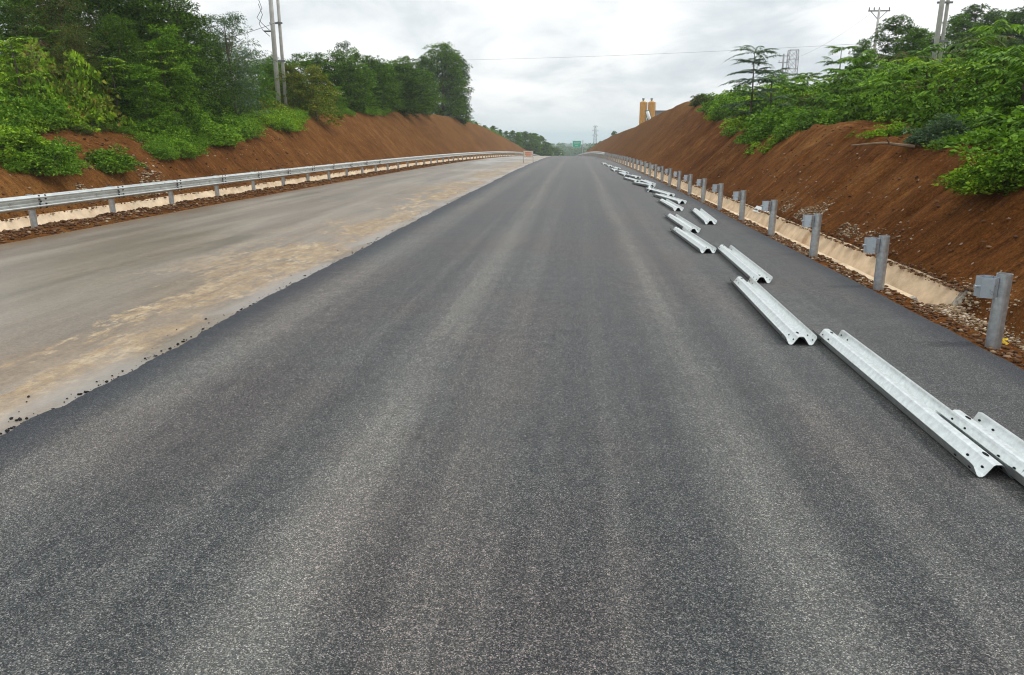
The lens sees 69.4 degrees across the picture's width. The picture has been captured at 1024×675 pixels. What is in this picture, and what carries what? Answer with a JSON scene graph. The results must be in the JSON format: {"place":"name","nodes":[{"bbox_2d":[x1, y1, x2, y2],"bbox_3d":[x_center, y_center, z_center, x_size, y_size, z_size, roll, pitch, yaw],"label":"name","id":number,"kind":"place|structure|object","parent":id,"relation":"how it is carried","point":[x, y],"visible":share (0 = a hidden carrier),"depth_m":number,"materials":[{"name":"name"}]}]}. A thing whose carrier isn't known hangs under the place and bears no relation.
{"place":"outdoors","nodes":[
{"label":"outdoors","id":0,"kind":"place"},
{"bbox_2d":[0,111,526,243],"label":"earth bank","id":1,"kind":"structure","parent":0,"point":[359,136],"depth_m":35.71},
{"bbox_2d":[0,37,49,105],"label":"pinnate tree","id":2,"kind":"object","parent":1,"relation":"on","point":[18,76],"visible":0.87,"depth_m":23.96,"materials":[{"name":"green plant"}]},
{"bbox_2d":[0,125,58,163],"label":"bush","id":3,"kind":"object","parent":1,"relation":"on","point":[8,142],"visible":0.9,"depth_m":19.48,"materials":[{"name":"green plant"}]},
{"bbox_2d":[0,0,78,71],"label":"tree","id":4,"kind":"object","parent":1,"relation":"on","point":[18,19],"visible":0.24,"depth_m":29.04,"materials":[{"name":"green plant"}]},
{"bbox_2d":[1,41,78,100],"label":"tree","id":5,"kind":"object","parent":1,"relation":"on","point":[42,67],"visible":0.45,"depth_m":24.86,"materials":[{"name":"green plant"}]},
{"bbox_2d":[16,26,67,74],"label":"pinnate tree","id":6,"kind":"object","parent":1,"relation":"on","point":[43,41],"visible":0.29,"depth_m":26.60,"materials":[{"name":"green plant"}]},
{"bbox_2d":[0,0,89,70],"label":"tree","id":7,"kind":"object","parent":1,"relation":"on","point":[36,25],"visible":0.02,"depth_m":37.21,"materials":[{"name":"green plant"}]},
{"bbox_2d":[11,142,85,175],"bbox_3d":[-12.745,-4.799,20.035,2.023,0.972,2.082,-7,17,-24],"label":"bush","id":8,"kind":"object","parent":1,"relation":"on","point":[68,168],"visible":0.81,"depth_m":19.75,"materials":[{"name":"green plant"}]},
{"bbox_2d":[3,0,122,74],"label":"tree","id":9,"kind":"object","parent":1,"relation":"on","point":[61,7],"visible":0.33,"depth_m":27.08,"materials":[{"name":"green plant"}]},
{"bbox_2d":[39,23,120,108],"bbox_3d":[-15.788,-9.427,26.879,2.638,3.818,2.535,-7,17,-23],"label":"tree","id":10,"kind":"object","parent":1,"relation":"on","point":[75,38],"visible":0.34,"depth_m":26.48,"materials":[{"name":"green plant"}]},
{"bbox_2d":[58,0,144,70],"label":"tree","id":11,"kind":"object","parent":1,"relation":"on","point":[92,4],"visible":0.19,"depth_m":29.86,"materials":[{"name":"green plant"}]},
{"bbox_2d":[57,0,165,54],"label":"tree","id":12,"kind":"object","parent":1,"relation":"on","point":[101,14],"visible":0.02,"depth_m":39.01,"materials":[{"name":"green plant"}]},
{"bbox_2d":[87,56,137,127],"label":"pinnate tree","id":13,"kind":"object","parent":1,"relation":"on","point":[116,67],"visible":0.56,"depth_m":27.25,"materials":[{"name":"green plant"}]},
{"bbox_2d":[82,143,147,175],"bbox_3d":[-12.466,-5.448,22.619,1.732,0.963,1.978,7,17,25],"label":"bush","id":14,"kind":"object","parent":1,"relation":"on","point":[109,161],"visible":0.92,"depth_m":22.43,"materials":[{"name":"green plant"}]},
{"bbox_2d":[74,162,167,203],"bbox_3d":[-12.511,-4.394,20.694,1.814,1.319,9.060,1,15,5],"label":"bank rubble","id":15,"kind":"object","parent":1,"relation":"on","point":[78,186],"visible":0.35,"depth_m":23.84,"materials":[{"name":"stone"}]},
{"bbox_2d":[86,14,164,118],"bbox_3d":[-14.898,-10.208,28.658,3.297,4.380,2.733,12,20,38],"label":"tree","id":16,"kind":"object","parent":1,"relation":"on","point":[123,24],"visible":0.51,"depth_m":28.19,"materials":[{"name":"green plant"}]},
{"bbox_2d":[114,62,183,133],"bbox_3d":[-13.696,-8.861,27.942,2.488,2.871,2.326,1,15,5],"label":"tree","id":17,"kind":"object","parent":1,"relation":"on","point":[143,77],"visible":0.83,"depth_m":27.64,"materials":[{"name":"green plant"}]},
{"bbox_2d":[81,0,225,104],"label":"tree","id":18,"kind":"object","parent":1,"relation":"on","point":[138,15],"visible":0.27,"depth_m":30.74,"materials":[{"name":"green plant"}]},
{"bbox_2d":[127,50,198,120],"bbox_3d":[-13.585,-9.415,28.728,3.038,3.477,2.255,-12,19,-36],"label":"pinnate tree","id":19,"kind":"object","parent":1,"relation":"on","point":[166,71],"visible":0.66,"depth_m":28.57,"materials":[{"name":"green plant"}]},
{"bbox_2d":[130,23,209,132],"bbox_3d":[-13.434,-10.025,29.252,2.720,4.476,2.908,-2,15,-8],"label":"tree","id":20,"kind":"object","parent":1,"relation":"on","point":[169,44],"visible":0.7,"depth_m":28.87,"materials":[{"name":"green plant"}]},
{"bbox_2d":[166,138,197,152],"bbox_3d":[-12.361,-7.033,27.260,1.246,0.678,1.386,14,20,41],"label":"bush","id":21,"kind":"object","parent":1,"relation":"on","point":[183,144],"visible":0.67,"depth_m":27.10,"materials":[{"name":"green plant"}]},
{"bbox_2d":[145,10,224,85],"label":"tree","id":22,"kind":"object","parent":1,"relation":"on","point":[195,41],"visible":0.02,"depth_m":42.67,"materials":[{"name":"green plant"}]},
{"bbox_2d":[142,0,228,123],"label":"tree","id":23,"kind":"object","parent":1,"relation":"on","point":[189,6],"visible":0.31,"depth_m":31.89,"materials":[{"name":"green plant"}]},
{"bbox_2d":[163,46,224,124],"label":"tree","id":24,"kind":"object","parent":1,"relation":"on","point":[200,78],"visible":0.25,"depth_m":32.62,"materials":[{"name":"green plant"}]},
{"bbox_2d":[184,32,245,117],"bbox_3d":[-14.401,-12.081,35.351,3.020,4.752,3.280,2,15,6],"label":"tree","id":25,"kind":"object","parent":1,"relation":"on","point":[217,53],"visible":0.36,"depth_m":35.23,"materials":[{"name":"green plant"}]},
{"bbox_2d":[199,31,252,89],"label":"tree","id":26,"kind":"object","parent":1,"relation":"on","point":[220,38],"visible":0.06,"depth_m":48.43,"materials":[{"name":"green plant"}]},
{"bbox_2d":[0,160,470,242],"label":"roadside clods","id":27,"kind":"object","parent":1,"relation":"on","point":[101,218],"visible":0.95,"depth_m":20.80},
{"bbox_2d":[195,11,276,120],"bbox_3d":[-14.040,-13.297,37.039,4.170,5.889,4.146,7,17,24],"label":"tree","id":28,"kind":"object","parent":1,"relation":"on","point":[236,19],"visible":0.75,"depth_m":36.91,"materials":[{"name":"green plant"}]},
{"bbox_2d":[218,53,259,111],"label":"tree","id":29,"kind":"object","parent":1,"relation":"on","point":[242,102],"visible":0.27,"depth_m":39.09,"materials":[{"name":"green plant"}]},
{"bbox_2d":[0,155,513,231],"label":"concrete ditch","id":30,"kind":"object","parent":1,"relation":"on","point":[16,223],"visible":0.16,"depth_m":23.10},
{"bbox_2d":[0,36,520,173],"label":"undergrowth","id":31,"kind":"object","parent":1,"relation":"on","point":[85,109],"visible":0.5,"depth_m":26.17,"materials":[{"name":"green plant"}]},
{"bbox_2d":[240,60,282,109],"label":"tree","id":32,"kind":"object","parent":1,"relation":"on","point":[263,87],"visible":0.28,"depth_m":42.01,"materials":[{"name":"green plant"}]},
{"bbox_2d":[0,151,539,227],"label":"guardrail","id":33,"kind":"object","parent":1,"relation":"on","point":[30,203],"visible":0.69,"depth_m":22.10,"materials":[{"name":"metal"}]},
{"bbox_2d":[252,63,287,102],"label":"tree","id":34,"kind":"object","parent":1,"relation":"on","point":[268,69],"visible":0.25,"depth_m":46.57,"materials":[{"name":"green plant"}]},
{"bbox_2d":[257,0,287,111],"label":"utility pole","id":35,"kind":"object","parent":1,"relation":"on","point":[274,50],"visible":0.85,"depth_m":44.35,"materials":[{"name":"concrete"}]},
{"bbox_2d":[270,64,316,115],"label":"tree","id":36,"kind":"object","parent":1,"relation":"on","point":[292,75],"visible":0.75,"depth_m":45.48,"materials":[{"name":"green plant"}]},
{"bbox_2d":[285,53,328,98],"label":"tree","id":37,"kind":"object","parent":1,"relation":"on","point":[303,63],"visible":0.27,"depth_m":53.95,"materials":[{"name":"green plant"}]},
{"bbox_2d":[300,52,338,99],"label":"tree","id":38,"kind":"object","parent":1,"relation":"on","point":[317,61],"visible":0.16,"depth_m":57.76,"materials":[{"name":"green plant"}]},
{"bbox_2d":[295,64,344,126],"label":"tree","id":39,"kind":"object","parent":1,"relation":"on","point":[314,76],"visible":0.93,"depth_m":46.15,"materials":[{"name":"green plant"}]},
{"bbox_2d":[317,57,348,100],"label":"tree","id":40,"kind":"object","parent":1,"relation":"on","point":[326,67],"visible":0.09,"depth_m":59.69,"materials":[{"name":"green plant"}]},
{"bbox_2d":[327,85,349,117],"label":"tree","id":41,"kind":"object","parent":1,"relation":"on","point":[337,104],"visible":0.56,"depth_m":51.59,"materials":[{"name":"green plant"}]},
{"bbox_2d":[320,48,365,98],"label":"tree","id":42,"kind":"object","parent":1,"relation":"on","point":[333,55],"visible":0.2,"depth_m":61.20,"materials":[{"name":"green plant"}]},
{"bbox_2d":[324,58,372,110],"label":"tree","id":43,"kind":"object","parent":1,"relation":"on","point":[351,90],"visible":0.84,"depth_m":57.69,"materials":[{"name":"green plant"}]},
{"bbox_2d":[345,63,383,111],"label":"tree","id":44,"kind":"object","parent":1,"relation":"on","point":[367,85],"visible":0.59,"depth_m":61.66,"materials":[{"name":"green plant"}]},
{"bbox_2d":[352,54,392,109],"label":"tree","id":45,"kind":"object","parent":1,"relation":"on","point":[367,58],"visible":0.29,"depth_m":65.09,"materials":[{"name":"green plant"}]},
{"bbox_2d":[355,60,402,109],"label":"tree","id":46,"kind":"object","parent":1,"relation":"on","point":[379,64],"visible":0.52,"depth_m":65.16,"materials":[{"name":"green plant"}]},
{"bbox_2d":[374,64,408,111],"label":"tree","id":47,"kind":"object","parent":1,"relation":"on","point":[396,93],"visible":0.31,"depth_m":69.57,"materials":[{"name":"green plant"}]},
{"bbox_2d":[383,58,419,116],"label":"tree","id":48,"kind":"object","parent":1,"relation":"on","point":[396,70],"visible":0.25,"depth_m":74.82,"materials":[{"name":"green plant"}]},
{"bbox_2d":[393,56,420,69],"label":"tree","id":49,"kind":"object","parent":1,"relation":"on","point":[408,63],"visible":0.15,"depth_m":95.03,"materials":[{"name":"green plant"}]},
{"bbox_2d":[391,63,428,116],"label":"tree","id":50,"kind":"object","parent":1,"relation":"on","point":[405,68],"visible":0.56,"depth_m":74.91,"materials":[{"name":"green plant"}]},
{"bbox_2d":[398,67,438,116],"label":"tree","id":51,"kind":"object","parent":1,"relation":"on","point":[424,88],"visible":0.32,"depth_m":80.78,"materials":[{"name":"green plant"}]},
{"bbox_2d":[415,55,440,113],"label":"tree","id":52,"kind":"object","parent":1,"relation":"on","point":[424,61],"visible":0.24,"depth_m":106.64,"materials":[{"name":"green plant"}]},
{"bbox_2d":[417,69,445,115],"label":"tree","id":53,"kind":"object","parent":1,"relation":"on","point":[433,87],"visible":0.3,"depth_m":88.42,"materials":[{"name":"green plant"}]},
{"bbox_2d":[415,41,473,122],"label":"tree","id":54,"kind":"object","parent":1,"relation":"on","point":[444,58],"visible":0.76,"depth_m":111.93,"materials":[{"name":"green plant"}]},
{"bbox_2d":[441,53,473,125],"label":"tree","id":55,"kind":"object","parent":1,"relation":"on","point":[464,70],"visible":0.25,"depth_m":116.34,"materials":[{"name":"green plant"}]},
{"bbox_2d":[519,131,535,150],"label":"tree","id":56,"kind":"object","parent":1,"relation":"on","point":[527,144],"visible":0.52,"depth_m":236.19,"materials":[{"name":"green plant"}]},
{"bbox_2d":[538,135,551,155],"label":"tree","id":57,"kind":"object","parent":1,"relation":"on","point":[543,148],"visible":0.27,"depth_m":260.73,"materials":[{"name":"green plant"}]},
{"bbox_2d":[0,156,549,435],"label":"old road","id":58,"kind":"structure","parent":0,"point":[82,310],"depth_m":11.88,"materials":[{"name":"concrete"}]},
{"bbox_2d":[0,192,469,433],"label":"asphalt crumbs","id":59,"kind":"object","parent":58,"relation":"on","point":[7,430],"visible":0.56,"depth_m":6.52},
{"bbox_2d":[0,156,1023,674],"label":"road","id":60,"kind":"structure","parent":0,"point":[572,416],"depth_m":4.45,"materials":[{"name":"asphalt"}]},
{"bbox_2d":[652,193,686,203],"bbox_3d":[5.175,-4.609,24.476,0.310,0.088,3.280,-1,15,-3],"label":"beam rail","id":61,"kind":"object","parent":60,"relation":"on","point":[672,199],"visible":0.99,"depth_m":24.18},
{"bbox_2d":[657,199,683,210],"bbox_3d":[4.727,-3.998,22.202,0.310,0.088,3.280,1,15,3],"label":"beam rail","id":62,"kind":"object","parent":60,"relation":"on","point":[671,204],"visible":1,"depth_m":21.84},
{"bbox_2d":[664,214,700,232],"bbox_3d":[3.984,-2.721,17.466,0.310,0.088,3.280,1,15,3],"label":"beam rail","id":63,"kind":"object","parent":60,"relation":"on","point":[680,221],"visible":0.89,"depth_m":17.25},
{"bbox_2d":[669,227,716,252],"bbox_3d":[3.531,-1.958,14.644,0.310,0.088,3.280,1,15,2],"label":"beam rail","id":64,"kind":"object","parent":60,"relation":"on","point":[699,244],"visible":1,"depth_m":14.30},
{"bbox_2d":[690,208,716,223],"bbox_3d":[4.886,-3.132,18.990,0.310,0.088,3.280,2,15,7],"label":"beam rail","id":65,"kind":"object","parent":60,"relation":"on","point":[704,216],"visible":1,"depth_m":18.71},
{"bbox_2d":[714,245,772,282],"bbox_3d":[3.677,-1.234,11.970,0.310,0.088,3.280,2,15,6],"label":"beam rail","id":66,"kind":"object","parent":60,"relation":"on","point":[747,267],"visible":0.91,"depth_m":11.61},
{"bbox_2d":[729,276,816,344],"bbox_3d":[3.033,-0.394,8.874,0.310,0.088,3.280,2,15,6],"label":"beam rail","id":67,"kind":"object","parent":60,"relation":"on","point":[789,327],"visible":1,"depth_m":8.41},
{"bbox_2d":[812,329,1023,478],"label":"beam rail","id":68,"kind":"object","parent":60,"relation":"on","point":[918,405],"visible":0.94,"depth_m":5.48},
{"bbox_2d":[935,410,1023,485],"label":"beam rail","id":69,"kind":"object","parent":60,"relation":"on","point":[1001,436],"visible":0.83,"depth_m":4.91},
{"bbox_2d":[0,0,1023,141],"label":"sky","id":70,"kind":"structure","parent":0,"point":[562,99],"materials":[{"name":"white"}]},
{"bbox_2d":[514,142,597,145],"bbox_3d":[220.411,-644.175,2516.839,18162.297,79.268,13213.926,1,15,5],"label":"ground","id":71,"kind":"structure","parent":0,"point":[555,143],"depth_m":8836.91,"materials":[{"name":"green plant"}]},
{"bbox_2d":[541,143,597,155],"bbox_3d":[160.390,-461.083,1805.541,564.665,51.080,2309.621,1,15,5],"label":"woods","id":72,"kind":"object","parent":71,"relation":"on","point":[568,149],"visible":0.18,"depth_m":748.26,"materials":[{"name":"green plant"}]},
{"bbox_2d":[783,49,798,89],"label":"lattice tower","id":73,"kind":"structure","parent":0,"point":[795,62],"depth_m":119.04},
{"bbox_2d":[586,101,1023,369],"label":"earth bank","id":74,"kind":"structure","parent":0,"point":[685,138],"depth_m":15.32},
{"bbox_2d":[0,126,1023,366],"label":"earth clods","id":75,"kind":"object","parent":74,"relation":"on","point":[1007,354],"visible":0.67,"depth_m":13.49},
{"bbox_2d":[576,152,606,158],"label":"guardrail","id":76,"kind":"object","parent":74,"relation":"on","point":[600,154],"visible":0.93,"depth_m":117.61,"materials":[{"name":"metal"}]},
{"bbox_2d":[639,98,647,123],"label":"silo","id":77,"kind":"object","parent":74,"relation":"on","point":[643,108],"visible":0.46,"depth_m":254.60,"materials":[{"name":"yellow paint"}]},
{"bbox_2d":[696,178,706,201],"bbox_3d":[6.188,-4.723,24.299,0.340,0.990,0.200,2,16,6],"label":"guardrail post","id":78,"kind":"object","parent":74,"relation":"on","point":[702,182],"visible":0.94,"depth_m":24.17,"materials":[{"name":"metal"}]},
{"bbox_2d":[689,93,714,106],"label":"bush","id":79,"kind":"object","parent":74,"relation":"on","point":[698,99],"visible":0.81,"depth_m":58.96,"materials":[{"name":"green plant"}]},
{"bbox_2d":[711,183,723,209],"bbox_3d":[5.945,-3.969,21.480,0.340,0.990,0.200,1,16,6],"label":"guardrail post","id":80,"kind":"object","parent":74,"relation":"on","point":[719,188],"visible":0.91,"depth_m":21.36,"materials":[{"name":"metal"}]},
{"bbox_2d":[732,190,745,220],"bbox_3d":[5.706,-3.207,18.664,0.340,0.990,0.200,1,15,8],"label":"guardrail post","id":81,"kind":"object","parent":74,"relation":"on","point":[740,196],"visible":0.92,"depth_m":18.55,"materials":[{"name":"metal"}]},
{"bbox_2d":[716,45,783,120],"bbox_3d":[9.825,-10.145,30.680,2.822,3.613,3.457,1,15,5],"label":"pinnate tree","id":82,"kind":"object","parent":74,"relation":"on","point":[752,81],"visible":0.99,"depth_m":30.39,"materials":[{"name":"green plant"}]},
{"bbox_2d":[761,200,777,235],"bbox_3d":[5.470,-2.448,15.845,0.340,0.990,0.200,2,15,7],"label":"guardrail post","id":83,"kind":"object","parent":74,"relation":"on","point":[771,206],"visible":0.91,"depth_m":15.72,"materials":[{"name":"metal"}]},
{"bbox_2d":[749,67,795,111],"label":"pinnate tree","id":84,"kind":"object","parent":74,"relation":"on","point":[771,98],"visible":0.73,"depth_m":31.44,"materials":[{"name":"green plant"}]},
{"bbox_2d":[611,158,967,307],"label":"concrete ditch","id":85,"kind":"object","parent":74,"relation":"on","point":[905,282],"visible":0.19,"depth_m":13.09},
{"bbox_2d":[801,213,821,256],"bbox_3d":[5.229,-1.682,13.020,0.340,0.990,0.200,2,15,3],"label":"guardrail post","id":86,"kind":"object","parent":74,"relation":"on","point":[814,221],"visible":0.88,"depth_m":12.91,"materials":[{"name":"metal"}]},
{"bbox_2d":[624,165,1023,351],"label":"roadside gravel","id":87,"kind":"structure","parent":74,"relation":"on","point":[949,309],"depth_m":9.54,"materials":[{"name":"gravel"}]},
{"bbox_2d":[815,46,866,108],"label":"pinnate tree","id":88,"kind":"object","parent":74,"relation":"on","point":[838,63],"visible":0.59,"depth_m":32.87,"materials":[{"name":"green plant"}]},
{"bbox_2d":[689,19,1023,158],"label":"undergrowth","id":89,"kind":"object","parent":74,"relation":"on","point":[810,106],"visible":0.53,"depth_m":23.83,"materials":[{"name":"green plant"}]},
{"bbox_2d":[848,38,880,79],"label":"tree","id":90,"kind":"object","parent":74,"relation":"on","point":[860,51],"visible":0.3,"depth_m":47.03,"materials":[{"name":"green plant"}]},
{"bbox_2d":[862,235,889,290],"bbox_3d":[4.980,-0.908,10.209,0.340,0.990,0.200,1,15,6],"label":"guardrail post","id":91,"kind":"object","parent":74,"relation":"on","point":[879,246],"visible":0.91,"depth_m":10.10,"materials":[{"name":"metal"}]},
{"bbox_2d":[868,7,889,48],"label":"utility pole","id":92,"kind":"object","parent":74,"relation":"on","point":[878,17],"visible":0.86,"depth_m":67.08,"materials":[{"name":"concrete"}]},
{"bbox_2d":[851,138,914,147],"bbox_3d":[7.616,-3.977,15.118,1.205,0.212,0.434,5,16,17],"label":"branch","id":93,"kind":"object","parent":74,"relation":"on","point":[896,144],"visible":1,"depth_m":15.23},
{"bbox_2d":[855,62,919,102],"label":"pinnate tree","id":94,"kind":"object","parent":74,"relation":"on","point":[874,90],"visible":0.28,"depth_m":24.64,"materials":[{"name":"green plant"}]},
{"bbox_2d":[866,13,921,73],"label":"tree","id":95,"kind":"object","parent":74,"relation":"on","point":[898,28],"visible":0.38,"depth_m":53.78,"materials":[{"name":"green plant"}]},
{"bbox_2d":[881,27,943,69],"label":"tree","id":96,"kind":"object","parent":74,"relation":"on","point":[918,42],"visible":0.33,"depth_m":49.23,"materials":[{"name":"green plant"}]},
{"bbox_2d":[890,57,962,95],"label":"pinnate tree","id":97,"kind":"object","parent":74,"relation":"on","point":[935,66],"visible":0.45,"depth_m":21.57,"materials":[{"name":"green plant"}]},
{"bbox_2d":[901,113,971,147],"bbox_3d":[8.747,-4.157,15.014,1.384,0.774,1.297,1,15,5],"label":"bush","id":98,"kind":"object","parent":74,"relation":"on","point":[946,123],"visible":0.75,"depth_m":14.88,"materials":[{"name":"green plant"}]},
{"bbox_2d":[931,0,952,61],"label":"utility pole","id":99,"kind":"object","parent":74,"relation":"on","point":[937,40],"visible":0.44,"depth_m":41.95,"materials":[{"name":"concrete"}]},
{"bbox_2d":[932,14,992,53],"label":"tree","id":100,"kind":"object","parent":74,"relation":"on","point":[958,21],"visible":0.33,"depth_m":68.94,"materials":[{"name":"green plant"}]},
{"bbox_2d":[934,62,1014,100],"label":"pinnate tree","id":101,"kind":"object","parent":74,"relation":"on","point":[962,74],"visible":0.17,"depth_m":18.92,"materials":[{"name":"green plant"}]},
{"bbox_2d":[931,148,1023,195],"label":"bush","id":102,"kind":"object","parent":74,"relation":"on","point":[965,177],"visible":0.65,"depth_m":10.99,"materials":[{"name":"green plant"}]},
{"bbox_2d":[952,3,1004,48],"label":"tree","id":103,"kind":"object","parent":74,"relation":"on","point":[991,17],"visible":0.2,"depth_m":70.13,"materials":[{"name":"green plant"}]},
{"bbox_2d":[939,45,1023,108],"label":"pinnate tree","id":104,"kind":"object","parent":74,"relation":"on","point":[996,51],"visible":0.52,"depth_m":17.11,"materials":[{"name":"green plant"}]},
{"bbox_2d":[951,55,1023,129],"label":"pinnate tree","id":105,"kind":"object","parent":74,"relation":"on","point":[1016,81],"visible":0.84,"depth_m":14.49,"materials":[{"name":"green plant"}]},
{"bbox_2d":[973,272,1013,348],"bbox_3d":[4.737,-0.149,7.387,0.340,0.990,0.200,1,15,5],"label":"guardrail post","id":106,"kind":"object","parent":74,"relation":"on","point":[996,289],"visible":0.91,"depth_m":7.28,"materials":[{"name":"metal"}]},
{"bbox_2d":[974,143,1023,186],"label":"bush","id":107,"kind":"object","parent":74,"relation":"on","point":[1014,162],"visible":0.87,"depth_m":10.46,"materials":[{"name":"green plant"}]},
{"bbox_2d":[990,10,1023,46],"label":"tree","id":108,"kind":"object","parent":74,"relation":"on","point":[1009,17],"visible":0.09,"depth_m":70.41,"materials":[{"name":"green plant"}]},
{"bbox_2d":[1002,7,1023,47],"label":"tree","id":109,"kind":"object","parent":74,"relation":"on","point":[1020,16],"visible":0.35,"depth_m":69.12,"materials":[{"name":"green plant"}]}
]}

